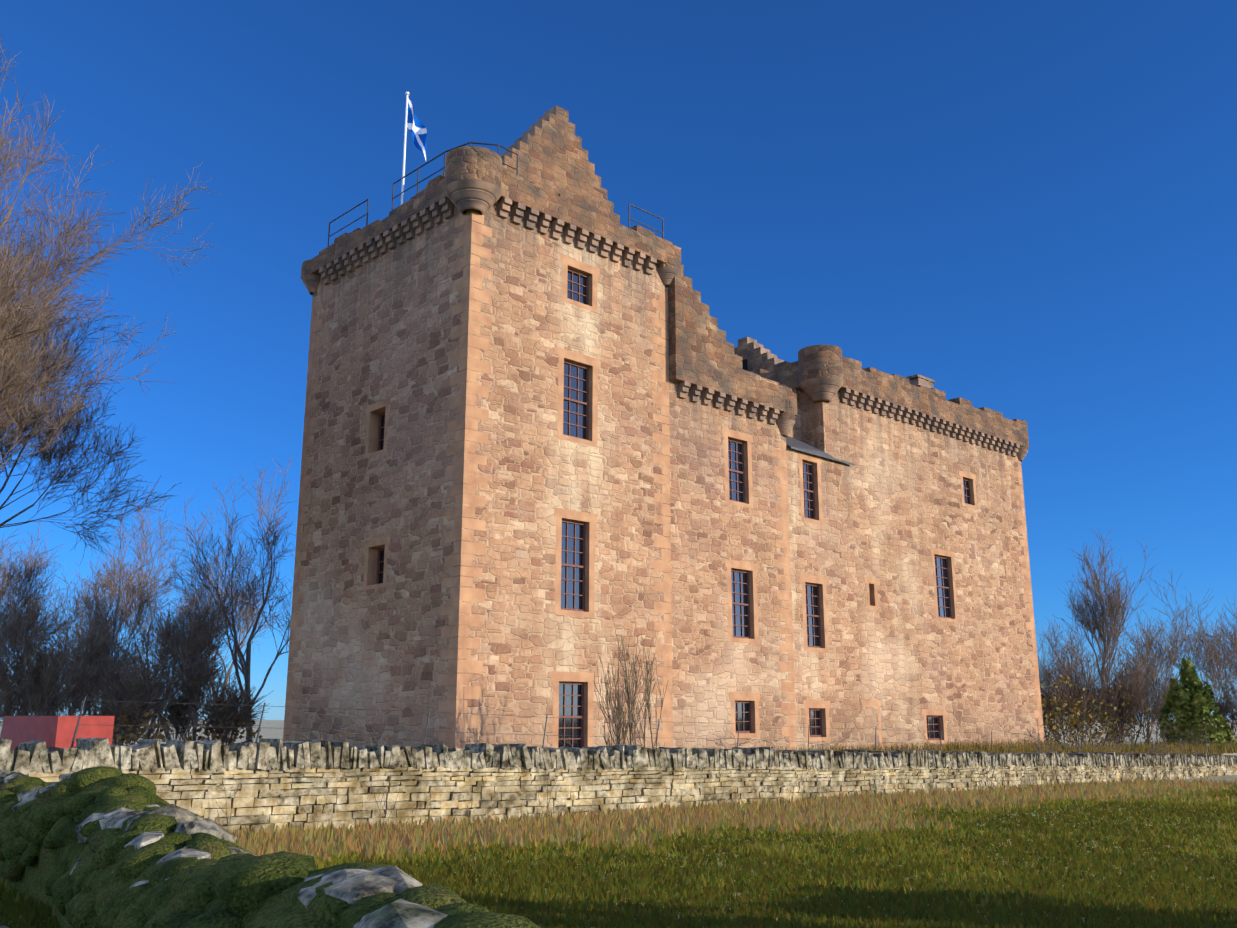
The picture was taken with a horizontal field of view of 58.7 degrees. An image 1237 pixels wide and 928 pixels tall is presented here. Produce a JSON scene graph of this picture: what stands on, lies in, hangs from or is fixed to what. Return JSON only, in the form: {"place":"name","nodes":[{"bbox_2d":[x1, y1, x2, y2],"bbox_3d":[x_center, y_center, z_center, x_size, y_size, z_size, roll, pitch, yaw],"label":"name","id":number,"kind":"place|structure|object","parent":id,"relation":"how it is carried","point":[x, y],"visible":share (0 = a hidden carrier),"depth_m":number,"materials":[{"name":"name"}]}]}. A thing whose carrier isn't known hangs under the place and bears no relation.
{"place":"outdoors","nodes":[
{"label":"outdoors","id":0,"kind":"place"},
{"bbox_2d":[283,201,863,750],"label":"castle walls","id":1,"kind":"structure","parent":0,"point":[389,323],"depth_m":31.11,"materials":[{"name":"brown stone"}]},
{"bbox_2d":[301,105,796,436],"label":"castle parapets","id":2,"kind":"object","parent":1,"relation":"on","point":[556,181],"visible":0.69,"depth_m":33.48,"materials":[{"name":"brown stone"}]},
{"bbox_2d":[327,142,663,246],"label":"handrails","id":3,"kind":"object","parent":2,"relation":"on","point":[443,168],"visible":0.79,"depth_m":32.28,"materials":[{"name":"metal"}]},
{"bbox_2d":[376,268,970,747],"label":"windows","id":4,"kind":"structure","parent":1,"relation":"in","point":[576,412],"depth_m":31.82,"materials":[{"name":"black glass"}]},
{"bbox_2d":[786,436,854,465],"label":"castle roofs","id":5,"kind":"structure","parent":1,"relation":"on","point":[797,444],"depth_m":38.87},
{"bbox_2d":[0,720,1236,927],"bbox_3d":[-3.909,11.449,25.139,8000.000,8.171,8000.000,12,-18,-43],"label":"ground","id":6,"kind":"structure","parent":0,"point":[272,728],"depth_m":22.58,"materials":[{"name":"green plant"}]},
{"bbox_2d":[1,716,114,749],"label":"red trailer","id":7,"kind":"object","parent":6,"relation":"on","point":[55,731],"visible":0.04,"depth_m":27.83,"materials":[{"name":"paint"}]},
{"bbox_2d":[0,32,218,563],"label":"tree","id":8,"kind":"object","parent":6,"relation":"on","point":[18,347],"visible":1,"depth_m":32.95,"materials":[{"name":"brown plant"}]},
{"bbox_2d":[0,454,297,745],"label":"tree row","id":9,"kind":"object","parent":6,"relation":"on","point":[199,624],"visible":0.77,"depth_m":51.10,"materials":[{"name":"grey plant"}]},
{"bbox_2d":[0,766,541,927],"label":"drystone wall","id":10,"kind":"structure","parent":6,"relation":"on","point":[138,868],"depth_m":6.38,"materials":[{"name":"green plant"}]},
{"bbox_2d":[0,781,340,927],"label":"drystone wall moss","id":11,"kind":"object","parent":10,"relation":"on","point":[31,882],"visible":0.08,"depth_m":9.80,"materials":[{"name":"green plant"}]},
{"bbox_2d":[0,738,1236,834],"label":"dry stone wall","id":12,"kind":"structure","parent":6,"relation":"on","point":[308,781],"depth_m":19.83,"materials":[{"name":"stone"}]},
{"bbox_2d":[0,586,1236,746],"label":"hedge shrubs","id":13,"kind":"object","parent":6,"relation":"on","point":[38,686],"visible":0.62,"depth_m":37.54,"materials":[{"name":"brown plant"}]},
{"bbox_2d":[70,697,1232,753],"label":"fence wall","id":14,"kind":"structure","parent":6,"relation":"on","point":[82,707],"depth_m":21.05,"materials":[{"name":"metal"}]},
{"bbox_2d":[283,211,1043,749],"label":"castle dressings","id":15,"kind":"structure","parent":6,"relation":"on","point":[457,613],"depth_m":31.36,"materials":[{"name":"brown stone"}]},
{"bbox_2d":[401,92,408,204],"bbox_3d":[-6.671,-9.085,34.132,0.111,5.510,0.111,-6,-14,23],"label":"flagpole","id":16,"kind":"object","parent":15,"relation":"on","point":[404,155],"visible":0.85,"depth_m":34.27,"materials":[{"name":"metal"}]},
{"bbox_2d":[407,98,426,159],"bbox_3d":[-6.329,-10.511,34.492,0.684,2.209,0.183,-1,-13,4],"label":"flag","id":17,"kind":"object","parent":16,"relation":"attached to","point":[416,127],"visible":1,"depth_m":34.49,"materials":[{"name":"blue fabric"}]},
{"bbox_2d":[216,630,1220,829],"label":"bare shrubs","id":18,"kind":"object","parent":6,"relation":"on","point":[619,708],"visible":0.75,"depth_m":25.44,"materials":[{"name":"brown plant"}]},
{"bbox_2d":[800,389,1042,750],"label":"wall","id":19,"kind":"structure","parent":6,"relation":"on","point":[969,671],"depth_m":42.84,"materials":[{"name":"brown stone"}]},
{"bbox_2d":[734,337,1028,460],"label":"castle parapets","id":20,"kind":"object","parent":19,"relation":"on","point":[814,373],"visible":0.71,"depth_m":43.35,"materials":[{"name":"brown stone"}]},
{"bbox_2d":[1037,647,1149,748],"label":"autumn shrubs","id":21,"kind":"object","parent":6,"relation":"on","point":[1072,717],"visible":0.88,"depth_m":51.21,"materials":[{"name":"brown plant"}]},
{"bbox_2d":[1035,527,1236,743],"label":"trees","id":22,"kind":"object","parent":6,"relation":"on","point":[1115,632],"visible":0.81,"depth_m":66.74,"materials":[{"name":"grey plant"}]},
{"bbox_2d":[1159,656,1235,747],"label":"conifer","id":23,"kind":"object","parent":6,"relation":"on","point":[1192,703],"visible":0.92,"depth_m":50.34,"materials":[{"name":"green plant"}]},
{"bbox_2d":[0,0,1236,720],"label":"sky","id":24,"kind":"structure","parent":0,"point":[1024,209],"materials":[{"name":"blue"}]},
{"bbox_2d":[742,359,746,370],"bbox_3d":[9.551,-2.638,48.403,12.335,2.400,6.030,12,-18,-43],"label":"doorway","id":25,"kind":"structure","parent":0,"point":[744,362],"depth_m":44.34,"materials":[{"name":"black"}]}
]}

